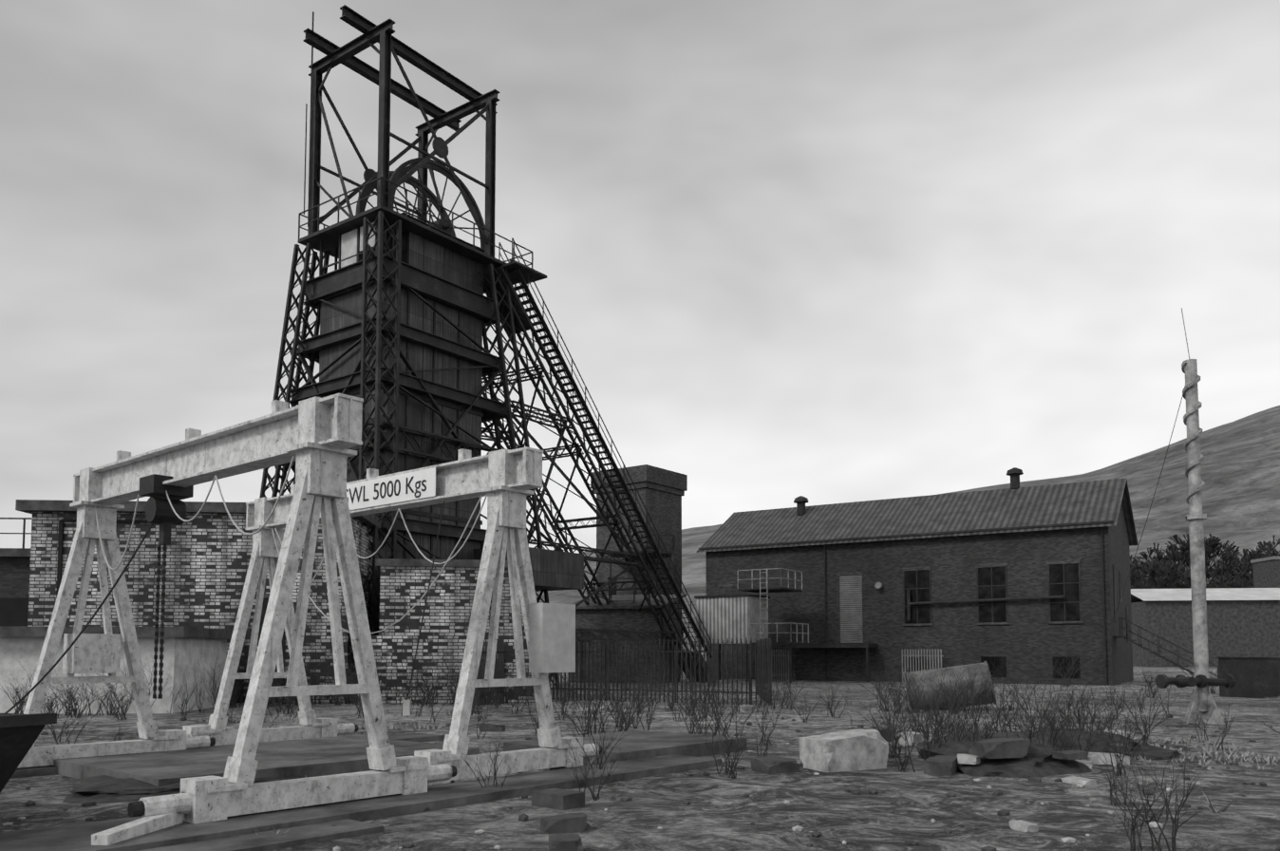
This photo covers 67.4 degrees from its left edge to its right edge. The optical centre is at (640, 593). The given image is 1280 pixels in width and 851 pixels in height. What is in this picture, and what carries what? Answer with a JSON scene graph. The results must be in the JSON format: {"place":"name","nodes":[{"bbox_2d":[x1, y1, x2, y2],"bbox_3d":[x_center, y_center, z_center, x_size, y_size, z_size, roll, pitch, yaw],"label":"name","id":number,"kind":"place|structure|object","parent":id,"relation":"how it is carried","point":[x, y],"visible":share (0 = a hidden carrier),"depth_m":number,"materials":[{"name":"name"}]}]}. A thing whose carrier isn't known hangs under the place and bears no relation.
{"place":"outdoors","nodes":[
{"label":"outdoors","id":0,"kind":"place"},
{"bbox_2d":[402,699,410,715],"bbox_3d":[-3.288,1.605,13.527,0.090,0.220,0.070,0,-4,-1],"label":"post","id":1,"kind":"object","parent":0,"point":[405,706],"visible":1,"depth_m":13.49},
{"bbox_2d":[590,464,687,634],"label":"brick tower","id":2,"kind":"structure","parent":0,"point":[661,491],"depth_m":70.68,"materials":[{"name":"brick"}]},
{"bbox_2d":[0,666,1279,850],"bbox_3d":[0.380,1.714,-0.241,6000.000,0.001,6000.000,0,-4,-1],"label":"ground","id":3,"kind":"structure","parent":0,"point":[822,801],"depth_m":11.61,"materials":[{"name":"grey soil"}]},
{"bbox_2d":[0,517,31,625],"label":"building","id":4,"kind":"structure","parent":3,"relation":"on","point":[14,574],"depth_m":35.02,"materials":[{"name":"brick"}]},
{"bbox_2d":[0,712,56,792],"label":"skip","id":5,"kind":"object","parent":3,"relation":"on","point":[20,733],"visible":1,"depth_m":8.73,"materials":[{"name":"metal"}]},
{"bbox_2d":[0,625,233,714],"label":"wall","id":6,"kind":"structure","parent":3,"relation":"on","point":[184,648],"depth_m":27.21,"materials":[{"name":"white concrete"}]},
{"bbox_2d":[62,774,301,803],"bbox_3d":[-5.845,2.431,12.643,2.605,0.206,3.822,-2,-4,28],"label":"soil heap","id":7,"kind":"object","parent":3,"relation":"on","point":[103,789],"visible":0.27,"depth_m":11.46,"materials":[{"name":"soil"}]},
{"bbox_2d":[0,816,383,850],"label":"rail","id":8,"kind":"object","parent":3,"relation":"on","point":[272,839],"visible":0.38,"depth_m":8.86,"materials":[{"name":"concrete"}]},
{"bbox_2d":[15,499,384,702],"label":"brick wall","id":9,"kind":"structure","parent":3,"relation":"on","point":[209,551],"depth_m":32.87,"materials":[{"name":"brick"}]},
{"bbox_2d":[10,732,444,778],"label":"concrete slab","id":10,"kind":"structure","parent":3,"relation":"on","point":[30,771],"depth_m":17.98,"materials":[{"name":"concrete"}]},
{"bbox_2d":[16,393,457,845],"bbox_3d":[-5.955,0.154,12.138,7.264,4.614,4.274,-3,-5,40],"label":"gantry crane","id":11,"kind":"object","parent":3,"relation":"on","point":[316,437],"visible":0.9,"depth_m":10.80,"materials":[{"name":"white metal"}]},
{"bbox_2d":[94,455,294,570],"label":"gantry cables","id":12,"kind":"object","parent":11,"relation":"hanging from","point":[234,522],"visible":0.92,"depth_m":11.97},
{"bbox_2d":[4,500,445,713],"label":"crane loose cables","id":13,"kind":"object","parent":11,"relation":"on","point":[84,627],"visible":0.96,"depth_m":12.95,"materials":[{"name":"black metal"}]},
{"bbox_2d":[0,615,515,717],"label":"weeds","id":14,"kind":"object","parent":3,"relation":"on","point":[348,701],"depth_m":31.29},
{"bbox_2d":[51,734,479,786],"bbox_3d":[-5.558,2.522,14.607,3.600,0.200,5.000,-3,-5,40],"label":"pad","id":15,"kind":"object","parent":3,"relation":"on","point":[308,758],"visible":0.71,"depth_m":13.61,"materials":[{"name":"concrete"}]},
{"bbox_2d":[0,753,721,850],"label":"rail","id":16,"kind":"object","parent":3,"relation":"on","point":[437,797],"visible":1,"depth_m":10.26,"materials":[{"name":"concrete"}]},
{"bbox_2d":[182,446,602,785],"bbox_3d":[-4.230,0.332,15.052,7.400,4.614,3.760,-3,-5,40],"label":"gantry crane","id":17,"kind":"object","parent":3,"relation":"on","point":[504,480],"visible":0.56,"depth_m":13.32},
{"bbox_2d":[346,467,435,509],"bbox_3d":[-3.931,-1.569,14.707,2.550,0.420,0.010,-3,-5,40],"label":"sign","id":18,"kind":"object","parent":17,"relation":"on","point":[428,475],"visible":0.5,"depth_m":14.53,"materials":[{"name":"white metal"}]},
{"bbox_2d":[346,476,426,502],"bbox_3d":[-3.937,-1.545,14.698,2.136,0.332,0.004,-3,-5,40],"label":"sign lettering","id":19,"kind":"object","parent":18,"relation":"attached to","point":[386,490],"visible":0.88,"depth_m":14.59},
{"bbox_2d":[271,493,575,672],"bbox_3d":[-3.700,-0.025,15.198,6.369,2.456,1.089,-3,-5,40],"label":"gantry cabinet and cables","id":20,"kind":"object","parent":17,"relation":"attached to","point":[552,637],"visible":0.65,"depth_m":13.25,"materials":[{"name":"grey metal"}]},
{"bbox_2d":[357,558,535,703],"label":"brick wall","id":21,"kind":"structure","parent":3,"relation":"on","point":[404,584],"depth_m":33.17,"materials":[{"name":"brick"}]},
{"bbox_2d":[464,639,507,705],"bbox_3d":[-4.617,2.640,33.152,0.143,2.229,5.431,-1,-4,20],"label":"palisade fence","id":22,"kind":"object","parent":3,"relation":"on","point":[500,650],"visible":0.15,"depth_m":32.39,"materials":[{"name":"metal"}]},
{"bbox_2d":[259,4,715,687],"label":"headframe","id":23,"kind":"object","parent":3,"relation":"on","point":[502,305],"visible":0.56,"depth_m":40.98,"materials":[{"name":"black metal"}]},
{"bbox_2d":[340,221,376,267],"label":"headframe cabin panes","id":24,"kind":"object","parent":23,"relation":"attached to","point":[348,247],"visible":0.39,"depth_m":39.12,"materials":[{"name":"grey glass"}]},
{"bbox_2d":[319,231,583,635],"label":"headframe cladding","id":25,"kind":"structure","parent":23,"relation":"attached to","point":[553,570],"depth_m":40.13,"materials":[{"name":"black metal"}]},
{"bbox_2d":[478,723,505,732],"bbox_3d":[-3.266,2.939,21.093,0.532,0.160,0.313,0,-4,7],"label":"yard stone","id":26,"kind":"object","parent":3,"relation":"on","point":[496,727],"visible":0.98,"depth_m":20.95,"materials":[{"name":"stone"}]},
{"bbox_2d":[531,788,584,809],"bbox_3d":[-0.921,2.310,10.817,0.500,0.160,0.350,-3,-5,40],"label":"pad block","id":27,"kind":"object","parent":3,"relation":"on","point":[559,799],"depth_m":10.69,"materials":[{"name":"concrete"}]},
{"bbox_2d":[540,812,586,833],"bbox_3d":[-0.732,2.225,9.323,0.430,0.148,0.266,1,-4,-18],"label":"rubble","id":28,"kind":"object","parent":3,"relation":"on","point":[569,822],"visible":1,"depth_m":9.23,"materials":[{"name":"stone"}]},
{"bbox_2d":[548,832,583,850],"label":"yard stone","id":29,"kind":"object","parent":3,"relation":"on","point":[566,841],"visible":1,"depth_m":8.23,"materials":[{"name":"stone"}]},
{"bbox_2d":[1,725,1201,850],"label":"pebbles","id":30,"kind":"object","parent":3,"relation":"on","point":[797,828],"visible":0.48,"depth_m":9.51,"materials":[{"name":"grey stone"}]},
{"bbox_2d":[503,730,746,764],"bbox_3d":[-0.200,2.629,16.526,2.600,0.220,3.400,-3,-5,40],"label":"pad","id":31,"kind":"object","parent":3,"relation":"on","point":[640,743],"visible":0.71,"depth_m":16.04,"materials":[{"name":"concrete"}]},
{"bbox_2d":[569,593,686,683],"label":"brick hut","id":32,"kind":"object","parent":3,"relation":"on","point":[605,615],"visible":0.6,"depth_m":54.37,"materials":[{"name":"brick"}]},
{"bbox_2d":[607,534,674,602],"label":"conveyor lattice bridge","id":33,"kind":"structure","parent":3,"relation":"on","point":[671,555],"depth_m":66.67,"materials":[{"name":"metal"}]},
{"bbox_2d":[3,626,1279,850],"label":"dry weeds","id":34,"kind":"object","parent":3,"relation":"on","point":[731,763],"visible":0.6,"depth_m":16.66,"materials":[{"name":"plant"}]},
{"bbox_2d":[23,713,1279,850],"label":"loose stones","id":35,"kind":"object","parent":3,"relation":"on","point":[522,817],"visible":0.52,"depth_m":11.14,"materials":[{"name":"stone"}]},
{"bbox_2d":[548,637,767,705],"bbox_3d":[0.311,2.665,33.563,9.053,2.230,0.145,-2,-4,29],"label":"palisade fence","id":36,"kind":"object","parent":3,"relation":"on","point":[673,651],"visible":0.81,"depth_m":33.15,"materials":[{"name":"metal"}]},
{"bbox_2d":[588,729,801,736],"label":"kerb","id":37,"kind":"structure","parent":3,"relation":"on","point":[775,734],"depth_m":19.95,"materials":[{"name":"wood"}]},
{"bbox_2d":[135,686,1279,834],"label":"grass tufts","id":38,"kind":"object","parent":3,"relation":"on","point":[1231,757],"visible":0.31,"depth_m":18.08,"materials":[{"name":"grey plant"}]},
{"bbox_2d":[694,567,809,682],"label":"cabin on stilts","id":39,"kind":"object","parent":3,"relation":"on","point":[738,616],"visible":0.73,"depth_m":56.66,"materials":[{"name":"metal"}]},
{"bbox_2d":[754,637,771,705],"bbox_3d":[4.537,2.789,35.597,0.136,2.229,8.576,0,-4,4],"label":"palisade fence","id":40,"kind":"object","parent":3,"relation":"on","point":[768,656],"visible":0.65,"depth_m":33.98,"materials":[{"name":"metal"}]},
{"bbox_2d":[750,754,799,773],"bbox_3d":[1.957,2.485,13.984,0.532,0.198,0.501,2,-4,-26],"label":"rubble","id":41,"kind":"object","parent":3,"relation":"on","point":[772,764],"visible":1,"depth_m":13.81,"materials":[{"name":"stone"}]},
{"bbox_2d":[530,624,1043,746],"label":"weeds","id":42,"kind":"object","parent":3,"relation":"on","point":[743,699],"visible":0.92,"depth_m":19.90,"materials":[{"name":"plant"}]},
{"bbox_2d":[799,729,888,771],"bbox_3d":[3.107,2.364,14.413,1.205,0.611,0.732,2,-4,-24],"label":"concrete boulder","id":43,"kind":"object","parent":3,"relation":"on","point":[852,750],"visible":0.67,"depth_m":14.14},
{"bbox_2d":[863,726,896,739],"bbox_3d":[4.310,2.496,17.182,0.430,0.223,0.472,1,-4,-18],"label":"rubble piece","id":44,"kind":"object","parent":3,"relation":"on","point":[883,731],"visible":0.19,"depth_m":17.03,"materials":[{"name":"stone"}]},
{"bbox_2d":[698,501,1133,685],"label":"engine house","id":45,"kind":"structure","parent":3,"relation":"on","point":[1046,595],"depth_m":55.32,"materials":[{"name":"brick"}]},
{"bbox_2d":[696,467,1138,552],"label":"roof","id":46,"kind":"structure","parent":45,"relation":"attached to","point":[1015,504],"depth_m":58.03,"materials":[{"name":"grey tile"}]},
{"bbox_2d":[923,754,958,775],"bbox_3d":[4.367,2.466,13.838,0.399,0.217,0.644,-2,-4,31],"label":"rubble","id":47,"kind":"object","parent":3,"relation":"on","point":[942,764],"visible":0.92,"depth_m":13.61,"materials":[{"name":"stone"}]},
{"bbox_2d":[903,660,996,709],"bbox_3d":[9.321,2.839,28.955,2.659,1.634,1.320,-1,-4,17],"label":"barrel","id":48,"kind":"object","parent":3,"relation":"on","point":[981,673],"visible":0.54,"depth_m":28.49,"materials":[{"name":"grey metal"}]},
{"bbox_2d":[916,730,1091,778],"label":"rock slabs","id":49,"kind":"structure","parent":3,"relation":"on","point":[1037,760],"depth_m":13.85,"materials":[{"name":"grey stone"}]},
{"bbox_2d":[898,731,922,745],"bbox_3d":[4.457,2.379,15.843,0.290,0.211,0.333,-3,-4,39],"label":"rubble piece","id":50,"kind":"object","parent":49,"relation":"on","point":[901,741],"visible":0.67,"depth_m":15.73,"materials":[{"name":"grey stone"}]},
{"bbox_2d":[957,752,980,764],"bbox_3d":[4.704,2.366,13.758,0.286,0.128,0.229,-2,-4,34],"label":"rubble piece","id":51,"kind":"object","parent":49,"relation":"on","point":[968,759],"visible":0.94,"depth_m":13.67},
{"bbox_2d":[968,737,1030,758],"bbox_3d":[5.182,2.215,13.816,0.745,0.260,0.450,1,-4,-12],"label":"rubble piece","id":52,"kind":"object","parent":49,"relation":"on","point":[1002,747],"visible":0.94,"depth_m":13.64,"materials":[{"name":"stone"}]},
{"bbox_2d":[1051,750,1089,759],"bbox_3d":[6.236,2.330,13.889,0.424,0.108,0.313,1,-4,-11],"label":"rubble piece","id":53,"kind":"object","parent":49,"relation":"on","point":[1072,755],"visible":1,"depth_m":13.78,"materials":[{"name":"stone"}]},
{"bbox_2d":[1008,819,1038,831],"bbox_3d":[3.732,2.260,9.347,0.154,0.080,0.237,2,-4,-26],"label":"yard stone","id":54,"kind":"object","parent":3,"relation":"on","point":[1022,825],"visible":1,"depth_m":9.28,"materials":[{"name":"grey stone"}]},
{"bbox_2d":[1061,775,1096,785],"bbox_3d":[5.794,2.468,12.676,0.233,0.072,0.369,2,-4,-27],"label":"yard stone","id":55,"kind":"object","parent":3,"relation":"on","point":[1074,780],"visible":1,"depth_m":12.60,"materials":[{"name":"grey stone"}]},
{"bbox_2d":[1075,759,1092,768],"bbox_3d":[6.599,2.562,14.489,0.408,0.106,0.283,-2,-4,29],"label":"yard stone","id":56,"kind":"object","parent":3,"relation":"on","point":[1089,763],"visible":0.21,"depth_m":14.33,"materials":[{"name":"grey stone"}]},
{"bbox_2d":[1084,752,1129,764],"bbox_3d":[7.214,2.559,14.958,0.624,0.152,0.487,-1,-4,9],"label":"rubble piece","id":57,"kind":"object","parent":3,"relation":"on","point":[1094,757],"visible":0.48,"depth_m":14.73,"materials":[{"name":"grey stone"}]},
{"bbox_2d":[1107,743,1130,752],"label":"rubble piece","id":58,"kind":"object","parent":57,"relation":"on","point":[1118,747],"visible":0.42,"depth_m":14.66,"materials":[{"name":"stone"}]},
{"bbox_2d":[1037,729,1180,759],"bbox_3d":[7.404,2.570,16.505,3.163,0.477,2.200,-3,-4,39],"label":"soil heap","id":59,"kind":"object","parent":3,"relation":"on","point":[1151,752],"visible":0.17,"depth_m":15.73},
{"bbox_2d":[871,635,1180,756],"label":"dry shrubs","id":60,"kind":"object","parent":59,"relation":"on","point":[1144,738],"visible":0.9,"depth_m":15.59,"materials":[{"name":"plant"}]},
{"bbox_2d":[1037,725,1077,732],"bbox_3d":[7.493,2.466,17.219,0.419,0.159,0.554,3,-4,-38],"label":"rubble piece","id":61,"kind":"object","parent":59,"relation":"on","point":[1055,728],"visible":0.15,"depth_m":17.15,"materials":[{"name":"stone"}]},
{"bbox_2d":[1104,729,1133,739],"bbox_3d":[8.125,2.418,16.343,0.395,0.195,0.417,-3,-5,44],"label":"rubble piece","id":62,"kind":"object","parent":59,"relation":"on","point":[1123,733],"visible":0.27,"depth_m":16.23,"materials":[{"name":"grey stone"}]},
{"bbox_2d":[1076,386,1186,705],"bbox_3d":[12.522,-1.350,24.175,3.111,8.705,0.247,-1,-4,21],"label":"guy wire","id":63,"kind":"object","parent":3,"relation":"on","point":[1138,544],"visible":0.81,"depth_m":24.20,"materials":[{"name":"black metal"}]},
{"bbox_2d":[1112,617,1219,686],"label":"stair railing","id":64,"kind":"object","parent":3,"relation":"on","point":[1146,649],"visible":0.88,"depth_m":50.41,"materials":[{"name":"metal"}]},
{"bbox_2d":[1052,635,1279,696],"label":"bare bushes","id":65,"kind":"object","parent":3,"relation":"on","point":[1146,681],"visible":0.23,"depth_m":47.74,"materials":[{"name":"plant"}]},
{"bbox_2d":[1162,744,1186,748],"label":"yard stone","id":66,"kind":"object","parent":3,"relation":"on","point":[1178,746],"visible":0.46,"depth_m":17.23,"materials":[{"name":"stone"}]},
{"bbox_2d":[1181,307,1224,724],"bbox_3d":[13.747,-1.980,23.738,0.806,10.302,0.806,-2,-4,24],"label":"pole","id":67,"kind":"object","parent":3,"relation":"on","point":[1202,698],"visible":1,"depth_m":23.58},
{"bbox_2d":[1155,674,1236,688],"bbox_3d":[13.454,2.110,23.110,1.900,0.340,0.550,1,-4,-9],"label":"pipe","id":68,"kind":"object","parent":67,"relation":"attached to","point":[1163,681],"visible":0.98,"depth_m":23.11,"materials":[{"name":"black metal"}]},
{"bbox_2d":[1129,530,1279,588],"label":"distant bare trees","id":69,"kind":"object","parent":3,"relation":"on","point":[1161,572],"visible":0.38,"depth_m":187.74,"materials":[{"name":"plant"}]},
{"bbox_2d":[1130,587,1279,667],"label":"distant shed","id":70,"kind":"structure","parent":3,"relation":"on","point":[1238,619],"depth_m":112.64,"materials":[{"name":"concrete"}]},
{"bbox_2d":[1216,656,1279,697],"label":"steel bin","id":71,"kind":"object","parent":3,"relation":"on","point":[1257,676],"visible":1,"depth_m":36.43,"materials":[{"name":"grey metal"}]},
{"bbox_2d":[1250,556,1279,587],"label":"distant block","id":72,"kind":"structure","parent":3,"relation":"on","point":[1266,572],"depth_m":154.74,"materials":[{"name":"concrete"}]},
{"bbox_2d":[0,0,1279,553],"label":"sky","id":73,"kind":"structure","parent":0,"point":[822,252],"materials":[{"name":"grey"}]},
{"bbox_2d":[535,405,1279,660],"bbox_3d":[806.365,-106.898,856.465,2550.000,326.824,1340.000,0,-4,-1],"label":"hill terrain","id":74,"kind":"structure","parent":0,"point":[1240,473],"depth_m":502.86,"materials":[{"name":"grey plant"}]}
]}

